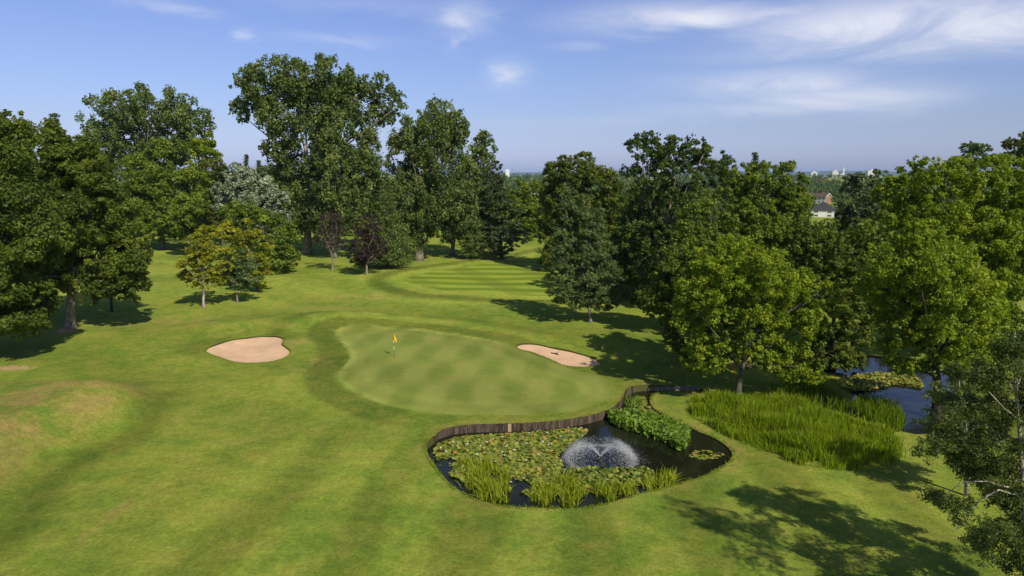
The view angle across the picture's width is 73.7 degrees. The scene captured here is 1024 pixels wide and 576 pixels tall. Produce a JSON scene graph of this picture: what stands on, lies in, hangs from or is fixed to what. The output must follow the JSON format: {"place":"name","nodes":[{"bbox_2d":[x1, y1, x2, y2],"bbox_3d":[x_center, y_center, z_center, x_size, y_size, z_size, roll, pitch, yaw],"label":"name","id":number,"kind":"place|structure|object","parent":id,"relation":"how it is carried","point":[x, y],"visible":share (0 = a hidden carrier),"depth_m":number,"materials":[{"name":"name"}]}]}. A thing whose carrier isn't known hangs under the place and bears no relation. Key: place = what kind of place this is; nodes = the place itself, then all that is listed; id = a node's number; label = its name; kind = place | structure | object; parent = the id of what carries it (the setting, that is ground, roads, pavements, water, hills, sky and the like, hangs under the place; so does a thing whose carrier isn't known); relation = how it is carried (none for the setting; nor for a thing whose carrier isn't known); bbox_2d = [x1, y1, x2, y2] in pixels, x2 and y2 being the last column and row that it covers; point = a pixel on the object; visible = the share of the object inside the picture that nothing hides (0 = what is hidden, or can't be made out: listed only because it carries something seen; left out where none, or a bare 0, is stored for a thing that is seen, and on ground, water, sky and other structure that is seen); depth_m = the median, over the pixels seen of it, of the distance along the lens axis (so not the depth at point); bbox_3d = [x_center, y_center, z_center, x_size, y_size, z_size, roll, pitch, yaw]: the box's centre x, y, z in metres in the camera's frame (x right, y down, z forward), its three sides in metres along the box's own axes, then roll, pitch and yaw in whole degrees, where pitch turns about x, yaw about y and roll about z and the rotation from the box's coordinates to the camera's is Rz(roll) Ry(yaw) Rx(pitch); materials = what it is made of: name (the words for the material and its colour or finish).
{"place":"outdoors","nodes":[
{"label":"outdoors","id":0,"kind":"place"},
{"bbox_2d":[204,335,290,362],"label":"bunker grass","id":1,"kind":"structure","parent":0,"point":[252,336],"depth_m":66.02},
{"bbox_2d":[0,175,1023,575],"bbox_3d":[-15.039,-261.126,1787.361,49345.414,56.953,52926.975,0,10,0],"label":"lawn","id":2,"kind":"structure","parent":0,"point":[146,435],"depth_m":39.65,"materials":[{"name":"green plant"}]},
{"bbox_2d":[0,109,74,340],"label":"sycamore tree","id":3,"kind":"object","parent":2,"relation":"on","point":[33,229],"visible":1,"depth_m":59.05,"materials":[{"name":"green plant"}]},
{"bbox_2d":[40,113,71,273],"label":"pine tree","id":4,"kind":"object","parent":2,"relation":"on","point":[54,115],"visible":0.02,"depth_m":102.25,"materials":[{"name":"green plant"}]},
{"bbox_2d":[9,117,157,329],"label":"sycamore tree","id":5,"kind":"object","parent":2,"relation":"on","point":[71,166],"visible":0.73,"depth_m":71.43,"materials":[{"name":"green plant"}]},
{"bbox_2d":[102,255,125,311],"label":"tree","id":6,"kind":"object","parent":2,"relation":"on","point":[111,302],"visible":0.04,"depth_m":83.42,"materials":[{"name":"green plant"}]},
{"bbox_2d":[74,80,216,240],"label":"poplar tree","id":7,"kind":"object","parent":2,"relation":"on","point":[120,120],"visible":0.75,"depth_m":165.74,"materials":[{"name":"green plant"}]},
{"bbox_2d":[123,177,205,247],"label":"broadleaf tree","id":8,"kind":"object","parent":2,"relation":"on","point":[159,234],"visible":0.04,"depth_m":149.34,"materials":[{"name":"green plant"}]},
{"bbox_2d":[116,136,215,249],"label":"broadleaf tree","id":9,"kind":"object","parent":2,"relation":"on","point":[158,188],"visible":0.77,"depth_m":146.34,"materials":[{"name":"green plant"}]},
{"bbox_2d":[165,193,210,246],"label":"broadleaf tree","id":10,"kind":"object","parent":2,"relation":"on","point":[182,223],"visible":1,"depth_m":135.71,"materials":[{"name":"green plant"}]},
{"bbox_2d":[185,131,222,223],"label":"broadleaf tree","id":11,"kind":"object","parent":2,"relation":"on","point":[197,150],"visible":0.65,"depth_m":158.16,"materials":[{"name":"green plant"}]},
{"bbox_2d":[175,224,237,307],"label":"lawn tree","id":12,"kind":"object","parent":2,"relation":"on","point":[203,255],"visible":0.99,"depth_m":85.34,"materials":[{"name":"green plant"}]},
{"bbox_2d":[195,157,241,245],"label":"broadleaf tree","id":13,"kind":"object","parent":2,"relation":"on","point":[218,166],"visible":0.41,"depth_m":153.66,"materials":[{"name":"green plant"}]},
{"bbox_2d":[220,247,264,302],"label":"lawn tree","id":14,"kind":"object","parent":2,"relation":"on","point":[241,275],"visible":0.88,"depth_m":88.53,"materials":[{"name":"green plant"}]},
{"bbox_2d":[217,217,275,291],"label":"lawn tree","id":15,"kind":"object","parent":2,"relation":"on","point":[244,238],"visible":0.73,"depth_m":95.61,"materials":[{"name":"green plant"}]},
{"bbox_2d":[242,154,250,169],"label":"pine tree","id":16,"kind":"object","parent":2,"relation":"on","point":[245,161],"visible":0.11,"depth_m":211.07,"materials":[{"name":"green plant"}]},
{"bbox_2d":[206,336,289,362],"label":"sand bunker","id":17,"kind":"object","parent":2,"relation":"on","point":[257,349],"visible":0.93,"depth_m":66.91},
{"bbox_2d":[209,163,293,251],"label":"silver poplar","id":18,"kind":"object","parent":2,"relation":"on","point":[243,177],"visible":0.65,"depth_m":123.33,"materials":[{"name":"green plant"}]},
{"bbox_2d":[255,160,262,188],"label":"pine tree","id":19,"kind":"object","parent":2,"relation":"on","point":[258,163],"visible":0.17,"depth_m":214.50,"materials":[{"name":"green plant"}]},
{"bbox_2d":[218,199,302,273],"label":"broadleaf tree","id":20,"kind":"object","parent":2,"relation":"on","point":[280,250],"visible":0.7,"depth_m":113.20,"materials":[{"name":"green plant"}]},
{"bbox_2d":[258,162,279,187],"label":"broadleaf tree","id":21,"kind":"object","parent":2,"relation":"on","point":[265,169],"visible":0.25,"depth_m":214.02,"materials":[{"name":"green plant"}]},
{"bbox_2d":[228,50,408,254],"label":"poplar tree","id":22,"kind":"object","parent":2,"relation":"on","point":[337,105],"visible":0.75,"depth_m":134.81,"materials":[{"name":"green plant"}]},
{"bbox_2d":[314,210,348,269],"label":"purple tree","id":23,"kind":"object","parent":2,"relation":"on","point":[331,248],"visible":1,"depth_m":116.89,"materials":[{"name":"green plant"}]},
{"bbox_2d":[307,143,369,257],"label":"poplar tree","id":24,"kind":"object","parent":2,"relation":"on","point":[328,196],"visible":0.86,"depth_m":130.91,"materials":[{"name":"green plant"}]},
{"bbox_2d":[346,213,388,274],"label":"purple tree","id":25,"kind":"object","parent":2,"relation":"on","point":[361,256],"visible":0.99,"depth_m":110.97,"materials":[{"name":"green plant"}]},
{"bbox_2d":[352,172,421,268],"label":"conifer tree","id":26,"kind":"object","parent":2,"relation":"on","point":[397,254],"visible":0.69,"depth_m":118.81,"materials":[{"name":"green plant"}]},
{"bbox_2d":[383,93,479,260],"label":"poplar tree","id":27,"kind":"object","parent":2,"relation":"on","point":[441,128],"visible":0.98,"depth_m":127.22,"materials":[{"name":"green plant"}]},
{"bbox_2d":[434,129,498,255],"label":"poplar tree","id":28,"kind":"object","parent":2,"relation":"on","point":[480,149],"visible":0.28,"depth_m":135.79,"materials":[{"name":"green plant"}]},
{"bbox_2d":[455,191,488,258],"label":"conifer tree","id":29,"kind":"object","parent":2,"relation":"on","point":[472,237],"visible":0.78,"depth_m":132.23,"materials":[{"name":"green plant"}]},
{"bbox_2d":[334,325,615,414],"bbox_3d":[-7.159,6.534,61.218,18.501,0.390,34.059,-7,12,-35],"label":"putting green","id":30,"kind":"object","parent":2,"relation":"on","point":[431,371],"visible":1,"depth_m":57.04,"materials":[{"name":"green plant"}]},
{"bbox_2d":[474,160,530,258],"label":"pine tree","id":31,"kind":"object","parent":2,"relation":"on","point":[499,234],"visible":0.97,"depth_m":132.99,"materials":[{"name":"green plant"}]},
{"bbox_2d":[500,178,543,240],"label":"broadleaf tree","id":32,"kind":"object","parent":2,"relation":"on","point":[528,219],"visible":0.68,"depth_m":165.82,"materials":[{"name":"green plant"}]},
{"bbox_2d":[432,385,633,438],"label":"wall grass","id":33,"kind":"structure","parent":2,"relation":"on","point":[544,420],"depth_m":46.81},
{"bbox_2d":[433,386,633,443],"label":"retaining wall","id":34,"kind":"structure","parent":2,"relation":"on","point":[506,427],"depth_m":46.48,"materials":[{"name":"brown wood"}]},
{"bbox_2d":[64,179,1023,276],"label":"woodland","id":35,"kind":"object","parent":2,"relation":"on","point":[864,231],"visible":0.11,"depth_m":124.17,"materials":[{"name":"green plant"}]},
{"bbox_2d":[528,201,559,236],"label":"broadleaf tree","id":36,"kind":"object","parent":2,"relation":"on","point":[541,220],"visible":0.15,"depth_m":175.79,"materials":[{"name":"green plant"}]},
{"bbox_2d":[69,173,1023,211],"bbox_3d":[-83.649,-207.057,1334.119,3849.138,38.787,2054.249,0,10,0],"label":"distant woodland","id":37,"kind":"object","parent":2,"relation":"on","point":[832,187],"visible":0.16,"depth_m":813.31,"materials":[{"name":"green plant"}]},
{"bbox_2d":[515,342,601,366],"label":"bunker grass","id":38,"kind":"structure","parent":2,"relation":"on","point":[554,360],"depth_m":63.82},
{"bbox_2d":[517,343,600,366],"bbox_3d":[4.361,6.364,64.151,3.958,0.550,9.932,-7,12,-35],"label":"sand bunker","id":39,"kind":"object","parent":2,"relation":"on","point":[568,357],"visible":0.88,"depth_m":64.47},
{"bbox_2d":[531,151,628,270],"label":"beech tree","id":40,"kind":"object","parent":2,"relation":"on","point":[586,170],"visible":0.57,"depth_m":115.63,"materials":[{"name":"green plant"}]},
{"bbox_2d":[541,186,629,322],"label":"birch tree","id":41,"kind":"object","parent":2,"relation":"on","point":[603,280],"visible":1,"depth_m":75.37,"materials":[{"name":"green plant"}]},
{"bbox_2d":[606,198,655,295],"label":"broadleaf tree","id":42,"kind":"object","parent":2,"relation":"on","point":[624,251],"visible":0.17,"depth_m":93.15,"materials":[{"name":"green plant"}]},
{"bbox_2d":[627,253,679,329],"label":"ash tree","id":43,"kind":"object","parent":2,"relation":"on","point":[642,278],"visible":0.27,"depth_m":72.43,"materials":[{"name":"green plant"}]},
{"bbox_2d":[649,385,699,390],"bbox_3d":[12.893,8.168,55.145,4.491,0.493,0.516,0,10,0],"label":"stone edging","id":44,"kind":"object","parent":2,"relation":"on","point":[681,388],"visible":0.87,"depth_m":55.02,"materials":[{"name":"grey stone"}]},
{"bbox_2d":[613,130,736,290],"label":"ash tree","id":45,"kind":"object","parent":2,"relation":"on","point":[658,225],"visible":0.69,"depth_m":83.83,"materials":[{"name":"green plant"}]},
{"bbox_2d":[635,226,738,362],"bbox_3d":[15.525,0.809,60.087,9.345,12.704,6.999,0,10,0],"label":"broadleaf tree","id":46,"kind":"object","parent":2,"relation":"on","point":[654,304],"visible":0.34,"depth_m":59.15,"materials":[{"name":"green plant"}]},
{"bbox_2d":[718,154,731,203],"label":"pine tree","id":47,"kind":"object","parent":2,"relation":"on","point":[724,157],"visible":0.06,"depth_m":157.76,"materials":[{"name":"green plant"}]},
{"bbox_2d":[668,196,805,341],"bbox_3d":[22.261,-1.523,66.640,14.057,14.912,8.720,0,10,0],"label":"maple tree","id":48,"kind":"object","parent":2,"relation":"on","point":[768,232],"visible":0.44,"depth_m":64.96,"materials":[{"name":"green plant"}]},
{"bbox_2d":[751,152,759,203],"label":"pine tree","id":49,"kind":"object","parent":2,"relation":"on","point":[755,156],"visible":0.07,"depth_m":156.93,"materials":[{"name":"green plant"}]},
{"bbox_2d":[669,232,844,395],"bbox_3d":[18.241,2.228,51.925,13.346,13.306,9.472,0,10,0],"label":"maple tree","id":50,"kind":"object","parent":2,"relation":"on","point":[720,294],"visible":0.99,"depth_m":50.15,"materials":[{"name":"green plant"}]},
{"bbox_2d":[714,160,815,249],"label":"lime tree","id":51,"kind":"object","parent":2,"relation":"on","point":[777,192],"visible":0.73,"depth_m":103.54,"materials":[{"name":"green plant"}]},
{"bbox_2d":[756,248,832,316],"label":"broadleaf tree","id":52,"kind":"object","parent":2,"relation":"on","point":[792,263],"visible":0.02,"depth_m":76.33,"materials":[{"name":"green plant"}]},
{"bbox_2d":[687,389,905,471],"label":"reeds","id":53,"kind":"object","parent":2,"relation":"on","point":[798,430],"visible":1,"depth_m":44.45,"materials":[{"name":"green plant"}]},
{"bbox_2d":[784,220,878,371],"bbox_3d":[28.668,0.760,60.722,8.914,13.397,6.016,0,10,0],"label":"maple tree","id":54,"kind":"object","parent":2,"relation":"on","point":[812,249],"visible":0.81,"depth_m":59.94,"materials":[{"name":"green plant"}]},
{"bbox_2d":[830,170,837,176],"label":"office block","id":55,"kind":"structure","parent":2,"relation":"on","point":[834,172],"depth_m":2211.64,"materials":[{"name":"concrete"}]},
{"bbox_2d":[823,255,883,312],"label":"broadleaf tree","id":56,"kind":"object","parent":2,"relation":"on","point":[855,284],"visible":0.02,"depth_m":84.13,"materials":[{"name":"green plant"}]},
{"bbox_2d":[829,172,881,261],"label":"pine tree","id":57,"kind":"object","parent":2,"relation":"on","point":[857,210],"visible":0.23,"depth_m":125.97,"materials":[{"name":"green plant"}]},
{"bbox_2d":[865,169,873,176],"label":"office block","id":58,"kind":"structure","parent":2,"relation":"on","point":[869,172],"depth_m":2064.66,"materials":[{"name":"concrete"}]},
{"bbox_2d":[860,168,888,212],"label":"birch tree","id":59,"kind":"object","parent":2,"relation":"on","point":[875,175],"visible":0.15,"depth_m":148.04,"materials":[{"name":"green plant"}]},
{"bbox_2d":[871,257,946,315],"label":"broadleaf tree","id":60,"kind":"object","parent":2,"relation":"on","point":[893,303],"visible":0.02,"depth_m":80.94,"materials":[{"name":"green plant"}]},
{"bbox_2d":[849,217,1015,420],"bbox_3d":[29.408,2.297,48.161,9.842,14.549,9.585,-9,13,-43],"label":"maple tree","id":61,"kind":"object","parent":2,"relation":"on","point":[929,325],"visible":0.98,"depth_m":46.44,"materials":[{"name":"green plant"}]},
{"bbox_2d":[869,152,1023,364],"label":"maple tree","id":62,"kind":"object","parent":2,"relation":"on","point":[1002,256],"visible":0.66,"depth_m":58.16,"materials":[{"name":"green plant"}]},
{"bbox_2d":[909,377,1015,496],"bbox_3d":[23.918,7.965,35.912,4.734,6.797,3.954,-6,12,-33],"label":"birch tree","id":63,"kind":"object","parent":2,"relation":"on","point":[938,429],"visible":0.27,"depth_m":35.61,"materials":[{"name":"green plant"}]},
{"bbox_2d":[909,324,1023,575],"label":"birch tree","id":64,"kind":"object","parent":2,"relation":"on","point":[990,534],"visible":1,"depth_m":26.39,"materials":[{"name":"green plant"}]},
{"bbox_2d":[956,141,994,199],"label":"broadleaf tree","id":65,"kind":"object","parent":2,"relation":"on","point":[977,150],"visible":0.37,"depth_m":146.87,"materials":[{"name":"green plant"}]},
{"bbox_2d":[988,131,1023,225],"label":"broadleaf tree","id":66,"kind":"object","parent":2,"relation":"on","point":[1008,144],"visible":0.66,"depth_m":103.15,"materials":[{"name":"green plant"}]},
{"bbox_2d":[408,255,615,295],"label":"fairway","id":67,"kind":"structure","parent":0,"point":[520,276],"depth_m":109.84,"materials":[{"name":"green plant"}]},
{"bbox_2d":[0,0,1023,438],"label":"sky","id":68,"kind":"structure","parent":0,"point":[819,85],"materials":[{"name":"blue"}]},
{"bbox_2d":[118,170,968,175],"bbox_3d":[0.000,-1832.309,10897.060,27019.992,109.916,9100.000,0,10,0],"label":"hills","id":69,"kind":"structure","parent":0,"point":[824,173],"depth_m":12540.19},
{"bbox_2d":[423,383,735,509],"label":"pond bank","id":70,"kind":"structure","parent":0,"point":[640,388],"depth_m":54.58,"materials":[{"name":"green plant"}]},
{"bbox_2d":[427,390,731,507],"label":"pond water","id":71,"kind":"structure","parent":0,"point":[659,453],"depth_m":42.20,"materials":[{"name":"liquid"}]},
{"bbox_2d":[432,427,655,495],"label":"lily pads","id":72,"kind":"object","parent":71,"relation":"on","point":[542,463],"visible":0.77,"depth_m":42.67,"materials":[{"name":"green plant"}]},
{"bbox_2d":[433,427,634,483],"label":"lily flowers","id":73,"kind":"object","parent":72,"relation":"on","point":[514,449],"visible":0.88,"depth_m":42.20,"materials":[{"name":"white plant"}]},
{"bbox_2d":[562,465,654,486],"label":"raised lily leaves","id":74,"kind":"object","parent":72,"relation":"on","point":[592,476],"visible":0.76,"depth_m":39.18,"materials":[{"name":"green plant"}]},
{"bbox_2d":[455,450,687,507],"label":"iris leaves","id":75,"kind":"object","parent":71,"relation":"in","point":[495,489],"visible":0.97,"depth_m":37.59,"materials":[{"name":"green plant"}]},
{"bbox_2d":[561,435,646,468],"bbox_3d":[5.418,9.951,41.832,6.391,1.354,7.127,0,10,0],"label":"fountain","id":76,"kind":"object","parent":71,"relation":"on","point":[599,457],"visible":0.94,"depth_m":41.79,"materials":[{"name":"white liquid"}]},
{"bbox_2d":[623,393,640,408],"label":"ditch plants","id":77,"kind":"object","parent":71,"relation":"in","point":[633,401],"visible":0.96,"depth_m":51.99,"materials":[{"name":"green plant"}]},
{"bbox_2d":[607,407,691,450],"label":"marsh plants","id":78,"kind":"object","parent":71,"relation":"in","point":[677,435],"visible":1,"depth_m":46.08,"materials":[{"name":"green plant"}]},
{"bbox_2d":[630,396,723,459],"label":"sparse lily pads","id":79,"kind":"object","parent":71,"relation":"on","point":[641,407],"visible":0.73,"depth_m":43.18,"materials":[{"name":"green plant"}]},
{"bbox_2d":[778,375,852,402],"bbox_3d":[25.134,8.242,55.847,9.151,0.052,5.391,-9,13,-43],"label":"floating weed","id":80,"kind":"object","parent":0,"point":[833,380],"visible":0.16,"depth_m":56.73,"materials":[{"name":"green plant"}]},
{"bbox_2d":[808,191,831,203],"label":"terraced house","id":81,"kind":"structure","parent":0,"point":[826,197],"depth_m":510.87,"materials":[{"name":"brown tile"}]},
{"bbox_2d":[810,202,836,216],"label":"white house","id":82,"kind":"structure","parent":0,"point":[823,209],"depth_m":295.10,"materials":[{"name":"paint"}]},
{"bbox_2d":[797,355,942,409],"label":"lake bank","id":83,"kind":"structure","parent":0,"point":[857,356],"depth_m":65.52,"materials":[{"name":"green plant"}]},
{"bbox_2d":[801,356,965,433],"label":"lake water","id":84,"kind":"structure","parent":0,"point":[912,402],"depth_m":55.02,"materials":[{"name":"blue liquid"}]},
{"bbox_2d":[764,374,850,411],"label":"shaded rushes","id":85,"kind":"object","parent":84,"relation":"in","point":[805,389],"visible":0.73,"depth_m":53.18,"materials":[{"name":"green plant"}]},
{"bbox_2d":[850,392,909,431],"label":"pond rushes","id":86,"kind":"object","parent":84,"relation":"in","point":[879,410],"visible":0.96,"depth_m":49.05,"materials":[{"name":"green plant"}]},
{"bbox_2d":[838,371,923,391],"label":"pond lilies","id":87,"kind":"object","parent":84,"relation":"on","point":[868,381],"visible":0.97,"depth_m":57.17,"materials":[{"name":"green plant"}]}
]}

